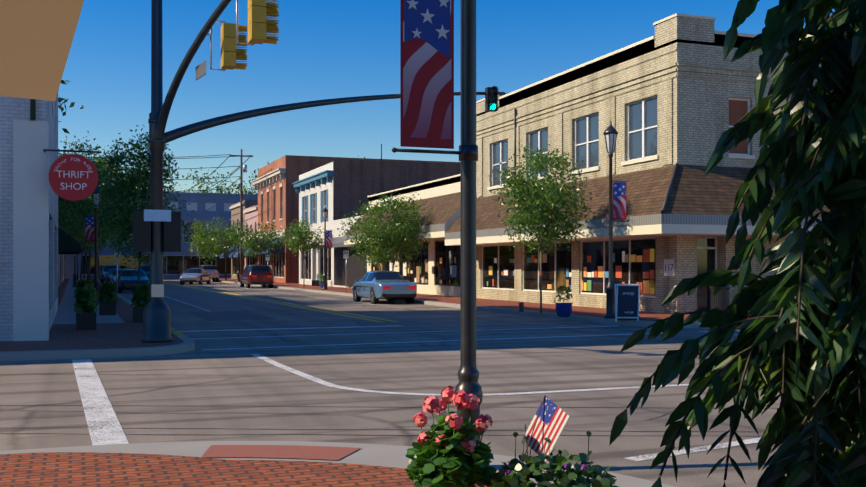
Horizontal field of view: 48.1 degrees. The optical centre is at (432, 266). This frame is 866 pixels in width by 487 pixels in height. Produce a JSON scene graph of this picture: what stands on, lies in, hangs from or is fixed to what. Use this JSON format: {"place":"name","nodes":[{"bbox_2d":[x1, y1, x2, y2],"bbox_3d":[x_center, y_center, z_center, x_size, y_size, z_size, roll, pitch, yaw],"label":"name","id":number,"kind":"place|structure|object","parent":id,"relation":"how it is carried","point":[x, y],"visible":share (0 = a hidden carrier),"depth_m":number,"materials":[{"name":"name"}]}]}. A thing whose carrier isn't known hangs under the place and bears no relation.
{"place":"outdoors","nodes":[
{"label":"outdoors","id":0,"kind":"place"},
{"bbox_2d":[0,279,194,360],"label":"sidewalk","id":1,"kind":"structure","parent":0,"point":[119,334],"depth_m":19.40,"materials":[{"name":"concrete"}]},
{"bbox_2d":[0,93,57,340],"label":"building","id":2,"kind":"structure","parent":1,"relation":"on","point":[28,244],"depth_m":19.55,"materials":[{"name":"brick"}]},
{"bbox_2d":[43,149,100,201],"bbox_3d":[-7.329,-1.818,19.710,1.100,1.034,0.455,0,0,-20],"label":"shop sign","id":3,"kind":"object","parent":2,"relation":"attached to","point":[68,164],"visible":0.98,"depth_m":19.51,"materials":[{"name":"red metal"}]},
{"bbox_2d":[56,170,90,177],"bbox_3d":[-7.229,-1.844,19.499,0.645,0.136,0.008,0,0,-20],"label":"sign lettering","id":4,"kind":"object","parent":3,"relation":"attached to","point":[64,174],"visible":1,"depth_m":19.49},
{"bbox_2d":[61,183,86,189],"bbox_3d":[-7.226,-1.604,19.500,0.494,0.140,0.008,0,0,-20],"label":"sign lettering","id":5,"kind":"object","parent":3,"relation":"attached to","point":[73,186],"visible":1,"depth_m":19.50,"materials":[{"name":"white paint"}]},
{"bbox_2d":[58,226,80,286],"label":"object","id":6,"kind":"object","parent":1,"relation":"on","point":[66,245],"visible":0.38,"depth_m":39.68,"materials":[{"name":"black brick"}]},
{"bbox_2d":[72,216,76,286],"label":"lamp","id":7,"kind":"object","parent":1,"relation":"on","point":[74,279],"visible":0.44,"depth_m":70.01,"materials":[{"name":"black metal"}]},
{"bbox_2d":[73,278,96,301],"bbox_3d":[-12.193,0.959,33.906,0.852,1.111,0.763,0,0,-20],"label":"planter","id":8,"kind":"object","parent":1,"relation":"on","point":[83,282],"visible":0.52,"depth_m":33.74,"materials":[{"name":"green"}]},
{"bbox_2d":[59,168,111,278],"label":"tree","id":9,"kind":"object","parent":1,"relation":"on","point":[87,249],"depth_m":75.30,"materials":[{"name":"green plant"}]},
{"bbox_2d":[73,286,98,329],"bbox_3d":[-8.253,0.985,23.064,0.591,1.059,0.670,0,0,-20],"label":"planter","id":10,"kind":"object","parent":1,"relation":"on","point":[85,305],"visible":1,"depth_m":22.90,"materials":[{"name":"black"}]},
{"bbox_2d":[64,220,117,279],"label":"tree","id":11,"kind":"object","parent":1,"relation":"on","point":[100,249],"depth_m":103.27,"materials":[{"name":"green plant"}]},
{"bbox_2d":[83,187,99,303],"bbox_3d":[-13.472,-0.846,38.318,0.693,4.720,0.407,0,0,-20],"label":"lamp","id":12,"kind":"object","parent":1,"relation":"on","point":[92,232],"visible":0.69,"depth_m":38.33,"materials":[{"name":"black metal"}]},
{"bbox_2d":[58,148,137,279],"bbox_3d":[-19.276,-2.473,52.188,7.954,7.993,7.256,0,0,-22],"label":"tree","id":13,"kind":"object","parent":1,"relation":"on","point":[79,240],"visible":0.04,"depth_m":51.71,"materials":[{"name":"green plant"}]},
{"bbox_2d":[80,230,115,279],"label":"tree","id":14,"kind":"object","parent":1,"relation":"on","point":[87,251],"visible":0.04,"depth_m":89.14,"materials":[{"name":"green plant"}]},
{"bbox_2d":[58,157,144,279],"bbox_3d":[-22.608,-2.841,63.119,7.174,8.725,7.208,0,0,41],"label":"tree","id":15,"kind":"object","parent":1,"relation":"on","point":[90,246],"visible":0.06,"depth_m":62.67,"materials":[{"name":"green plant"}]},
{"bbox_2d":[58,131,149,287],"bbox_3d":[-14.502,-2.124,41.343,6.040,7.294,5.792,0,0,12],"label":"tree","id":16,"kind":"object","parent":1,"relation":"on","point":[79,206],"visible":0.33,"depth_m":40.81,"materials":[{"name":"green plant"}]},
{"bbox_2d":[97,282,118,314],"bbox_3d":[-10.072,0.992,29.994,0.677,1.044,0.666,0,0,-20],"label":"planter","id":17,"kind":"object","parent":1,"relation":"on","point":[105,295],"visible":1,"depth_m":29.80,"materials":[{"name":"black"}]},
{"bbox_2d":[83,124,193,284],"bbox_3d":[-8.684,-1.363,28.560,2.930,5.764,3.401,0,0,-30],"label":"tree","id":18,"kind":"object","parent":1,"relation":"on","point":[142,177],"visible":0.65,"depth_m":28.23,"materials":[{"name":"green plant"}]},
{"bbox_2d":[131,283,149,321],"bbox_3d":[-7.844,0.976,26.316,0.740,1.076,0.724,0,0,-20],"label":"planter","id":19,"kind":"object","parent":1,"relation":"on","point":[140,298],"visible":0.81,"depth_m":26.12,"materials":[{"name":"black"}]},
{"bbox_2d":[133,0,504,342],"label":"signal pole","id":20,"kind":"object","parent":1,"relation":"on","point":[156,230],"visible":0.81,"depth_m":19.22,"materials":[{"name":"black metal"}]},
{"bbox_2d":[0,441,674,486],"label":"sidewalk","id":21,"kind":"structure","parent":0,"point":[248,464],"depth_m":7.87,"materials":[{"name":"red brick"}]},
{"bbox_2d":[392,0,489,465],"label":"banner pole","id":22,"kind":"object","parent":21,"relation":"on","point":[426,73],"visible":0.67,"depth_m":7.72,"materials":[{"name":"black metal"}]},
{"bbox_2d":[405,385,496,486],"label":"potted geranium","id":23,"kind":"object","parent":21,"relation":"on","point":[446,455],"visible":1,"depth_m":6.10,"materials":[{"name":"green plant"}]},
{"bbox_2d":[489,424,618,486],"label":"flowering plants","id":24,"kind":"object","parent":21,"relation":"on","point":[506,475],"visible":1,"depth_m":6.01,"materials":[{"name":"green plant"}]},
{"bbox_2d":[521,395,568,464],"bbox_3d":[0.702,1.124,6.159,0.364,0.602,0.140,0,0,30],"label":"flag","id":25,"kind":"object","parent":24,"relation":"on","point":[550,419],"visible":0.94,"depth_m":6.18,"materials":[{"name":"multicoloured fabric"}]},
{"bbox_3d":[-12.486,0.014,-7.976,23.500,3.300,21.700,0,0,-20],"label":"building","id":26,"kind":"object","parent":21,"relation":"on","visible":0},
{"bbox_2d":[0,0,83,100],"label":"awning","id":27,"kind":"object","parent":26,"relation":"attached to","point":[36,38],"visible":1,"depth_m":2.77,"materials":[{"name":"beige"}]},
{"bbox_2d":[244,155,459,282],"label":"red brick building","id":28,"kind":"structure","parent":0,"point":[278,195],"depth_m":88.30,"materials":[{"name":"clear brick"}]},
{"bbox_2d":[293,144,459,286],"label":"white building","id":29,"kind":"structure","parent":0,"point":[338,188],"depth_m":72.65,"materials":[{"name":"paint"}]},
{"bbox_2d":[0,279,806,486],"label":"road asphalt","id":30,"kind":"structure","parent":0,"point":[240,391],"depth_m":13.73,"materials":[{"name":"grey asphalt"}]},
{"bbox_2d":[58,80,85,207],"bbox_3d":[-20.773,-4.708,42.772,11.350,12.811,13.225,0,0,-16],"label":"tree","id":31,"kind":"object","parent":30,"relation":"on","point":[62,108],"visible":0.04,"depth_m":44.02,"materials":[{"name":"green plant"}]},
{"bbox_2d":[100,265,119,282],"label":"car","id":32,"kind":"object","parent":30,"relation":"on","point":[105,269],"visible":0.44,"depth_m":92.03,"materials":[{"name":"blue paint"}]},
{"bbox_2d":[105,268,118,282],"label":"car","id":33,"kind":"object","parent":30,"relation":"on","point":[107,276],"visible":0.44,"depth_m":78.75,"materials":[{"name":"blue paint"}]},
{"bbox_2d":[109,269,123,284],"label":"car","id":34,"kind":"object","parent":30,"relation":"on","point":[113,278],"visible":0.19,"depth_m":68.47,"materials":[{"name":"blue paint"}]},
{"bbox_2d":[116,269,149,292],"bbox_3d":[-18.977,0.950,61.247,2.079,1.502,4.880,0,0,-20],"label":"car","id":35,"kind":"object","parent":30,"relation":"on","point":[127,279],"visible":0.71,"depth_m":59.51,"materials":[{"name":"black paint"}]},
{"bbox_2d":[140,265,149,280],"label":"dark suv","id":36,"kind":"object","parent":30,"relation":"on","point":[145,269],"visible":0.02,"depth_m":90.31,"materials":[{"name":"blue paint"}]},
{"bbox_2d":[118,163,175,190],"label":"tree","id":37,"kind":"object","parent":30,"relation":"on","point":[163,181],"depth_m":140.73,"materials":[{"name":"green plant"}]},
{"bbox_2d":[58,149,252,275],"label":"utility poles","id":38,"kind":"object","parent":30,"relation":"on","point":[242,167],"visible":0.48,"depth_m":92.32,"materials":[{"name":"brown wood"}]},
{"bbox_2d":[65,192,257,279],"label":"blue building","id":39,"kind":"structure","parent":30,"relation":"on","point":[176,265],"depth_m":120.94,"materials":[{"name":"blue paint"}]},
{"bbox_2d":[171,327,184,335],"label":"yellow kerb","id":40,"kind":"structure","parent":30,"relation":"on","point":[176,332],"depth_m":22.05,"materials":[{"name":"paint"}]},
{"bbox_2d":[180,268,211,284],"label":"silver car","id":41,"kind":"object","parent":30,"relation":"on","point":[200,276],"visible":0.96,"depth_m":86.78,"materials":[{"name":"grey paint"}]},
{"bbox_2d":[199,265,218,281],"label":"car","id":42,"kind":"object","parent":30,"relation":"on","point":[212,270],"visible":0.56,"depth_m":100.11,"materials":[{"name":"grey paint"}]},
{"bbox_2d":[172,167,253,193],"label":"tree","id":43,"kind":"object","parent":30,"relation":"on","point":[217,187],"visible":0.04,"depth_m":148.56,"materials":[{"name":"green plant"}]},
{"bbox_2d":[229,161,268,193],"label":"tree","id":44,"kind":"object","parent":30,"relation":"on","point":[256,176],"visible":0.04,"depth_m":151.30,"materials":[{"name":"green plant"}]},
{"bbox_2d":[186,295,314,320],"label":"road patches","id":45,"kind":"object","parent":30,"relation":"on","point":[218,316],"visible":0.94,"depth_m":33.25,"materials":[{"name":"grey asphalt"}]},
{"bbox_2d":[240,264,273,287],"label":"red suv","id":46,"kind":"object","parent":30,"relation":"on","point":[258,274],"visible":1,"depth_m":72.39,"materials":[{"name":"red paint"}]},
{"bbox_2d":[0,283,763,435],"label":"road tar seams","id":47,"kind":"object","parent":30,"relation":"on","point":[351,429],"visible":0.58,"depth_m":9.85,"materials":[{"name":"grey asphalt"}]},
{"bbox_2d":[352,270,416,303],"bbox_3d":[-2.285,0.950,44.245,2.079,1.502,4.880,0,0,-20],"label":"silver sedan","id":48,"kind":"object","parent":30,"relation":"on","point":[374,286],"visible":1,"depth_m":42.67,"materials":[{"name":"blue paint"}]},
{"bbox_2d":[72,282,760,460],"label":"road markings","id":49,"kind":"object","parent":30,"relation":"on","point":[99,394],"visible":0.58,"depth_m":13.13,"materials":[{"name":"white paint"}]},
{"bbox_2d":[367,174,459,296],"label":"cream wing","id":50,"kind":"structure","parent":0,"point":[436,273],"depth_m":51.25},
{"bbox_2d":[58,0,834,193],"label":"sky","id":51,"kind":"structure","parent":0,"point":[325,49],"materials":[{"name":"blue"}]},
{"bbox_2d":[211,278,751,327],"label":"sidewalk","id":52,"kind":"structure","parent":0,"point":[590,314],"depth_m":35.34,"materials":[{"name":"brick"}]},
{"bbox_2d":[183,215,232,263],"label":"tree","id":53,"kind":"object","parent":52,"relation":"on","point":[201,248],"visible":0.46,"depth_m":110.48,"materials":[{"name":"green plant"}]},
{"bbox_2d":[199,218,245,279],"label":"tree","id":54,"kind":"object","parent":52,"relation":"on","point":[223,238],"visible":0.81,"depth_m":100.84,"materials":[{"name":"green plant"}]},
{"bbox_2d":[114,248,348,297],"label":"parking signs","id":55,"kind":"object","parent":52,"relation":"on","point":[346,255],"visible":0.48,"depth_m":55.71,"materials":[{"name":"silver metal"}]},
{"bbox_2d":[237,228,239,280],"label":"lamp","id":56,"kind":"object","parent":52,"relation":"on","point":[238,272],"visible":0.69,"depth_m":95.23,"materials":[{"name":"black metal"}]},
{"bbox_2d":[220,200,257,278],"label":"building","id":57,"kind":"structure","parent":52,"relation":"on","point":[250,212],"depth_m":107.76,"materials":[{"name":"pink brick"}]},
{"bbox_2d":[226,219,286,263],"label":"tree","id":58,"kind":"object","parent":52,"relation":"on","point":[263,240],"visible":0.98,"depth_m":83.81,"materials":[{"name":"green plant"}]},
{"bbox_2d":[276,217,323,286],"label":"tree","id":59,"kind":"object","parent":52,"relation":"on","point":[300,236],"visible":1,"depth_m":68.46,"materials":[{"name":"green plant"}]},
{"bbox_2d":[312,274,321,285],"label":"bench","id":60,"kind":"object","parent":52,"relation":"on","point":[315,282],"visible":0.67,"depth_m":73.78,"materials":[{"name":"brown"}]},
{"bbox_2d":[320,276,327,288],"bbox_3d":[-7.196,1.056,63.990,0.557,0.915,0.570,0,0,0],"label":"pot","id":61,"kind":"object","parent":52,"relation":"on","point":[321,284],"visible":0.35,"depth_m":63.89,"materials":[{"name":"blue ceramic"}]},
{"bbox_2d":[322,207,331,289],"bbox_3d":[-6.817,-1.196,62.525,0.696,5.420,0.410,0,0,-20],"label":"lamp","id":62,"kind":"object","parent":52,"relation":"on","point":[327,239],"visible":0.98,"depth_m":62.43,"materials":[{"name":"black metal"}]},
{"bbox_2d":[322,215,367,287],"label":"white shop","id":63,"kind":"structure","parent":52,"relation":"on","point":[355,271],"depth_m":67.56,"materials":[{"name":"paint"}]},
{"bbox_2d":[337,191,433,270],"bbox_3d":[-2.492,-1.123,48.325,5.058,5.292,4.640,0,0,-2],"label":"tree","id":64,"kind":"object","parent":52,"relation":"on","point":[400,228],"visible":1,"depth_m":47.67,"materials":[{"name":"green plant"}]},
{"bbox_2d":[519,302,523,311],"bbox_3d":[2.913,1.354,31.966,0.120,0.320,0.120,0,0,-20],"label":"bollard light","id":65,"kind":"object","parent":52,"relation":"on","point":[521,306],"visible":1,"depth_m":31.91,"materials":[{"name":"black metal"}]},
{"bbox_2d":[488,141,602,312],"bbox_3d":[3.459,-1.239,30.840,3.672,5.507,3.822,0,0,-40],"label":"tree","id":66,"kind":"object","parent":52,"relation":"on","point":[553,197],"visible":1,"depth_m":30.53,"materials":[{"name":"green plant"}]},
{"bbox_2d":[554,285,572,316],"bbox_3d":[3.877,1.035,28.867,0.582,0.959,0.577,0,0,-20],"label":"potted plant","id":67,"kind":"object","parent":52,"relation":"on","point":[563,309],"visible":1,"depth_m":28.71,"materials":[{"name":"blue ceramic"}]},
{"bbox_2d":[603,120,628,317],"bbox_3d":[5.299,-1.371,28.232,0.709,5.770,0.426,0,0,-20],"label":"lamp","id":68,"kind":"object","parent":52,"relation":"on","point":[618,208],"visible":0.98,"depth_m":28.14,"materials":[{"name":"black metal"}]},
{"bbox_2d":[614,284,639,321],"bbox_3d":[5.386,1.024,26.900,0.636,1.047,0.434,0,0,2],"label":"sandwich board","id":69,"kind":"object","parent":52,"relation":"on","point":[625,304],"visible":0.9,"depth_m":26.79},
{"bbox_2d":[709,285,729,309],"bbox_3d":[8.773,1.024,29.647,0.620,0.980,0.620,0,0,-20],"label":"trash can","id":70,"kind":"object","parent":52,"relation":"on","point":[720,299],"visible":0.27,"depth_m":29.41,"materials":[{"name":"grey metal"}]},
{"bbox_2d":[476,13,828,313],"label":"cream building","id":71,"kind":"structure","parent":0,"point":[677,88],"depth_m":33.08,"materials":[{"name":"brick"}]},
{"bbox_2d":[344,192,459,244],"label":"canopy wing","id":72,"kind":"structure","parent":71,"relation":"attached to","point":[444,214],"depth_m":47.84,"materials":[{"name":"brown"}]},
{"bbox_2d":[373,249,653,293],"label":"shop displays","id":73,"kind":"object","parent":71,"relation":"attached to","point":[532,259],"visible":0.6,"depth_m":35.94,"materials":[{"name":"multicoloured"}]},
{"bbox_2d":[445,163,829,245],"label":"shingled awning roof","id":74,"kind":"structure","parent":71,"relation":"on","point":[676,199],"depth_m":30.43,"materials":[{"name":"brown"}]},
{"bbox_2d":[664,259,673,275],"bbox_3d":[7.512,0.049,30.860,0.018,0.530,0.550,0,0,-20],"label":"sign","id":75,"kind":"object","parent":71,"relation":"attached to","point":[669,272],"visible":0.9,"depth_m":30.82,"materials":[{"name":"white"}]},
{"bbox_2d":[609,0,865,486],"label":"tree","id":76,"kind":"object","parent":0,"point":[799,341],"visible":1,"depth_m":2.63,"materials":[{"name":"green plant"}]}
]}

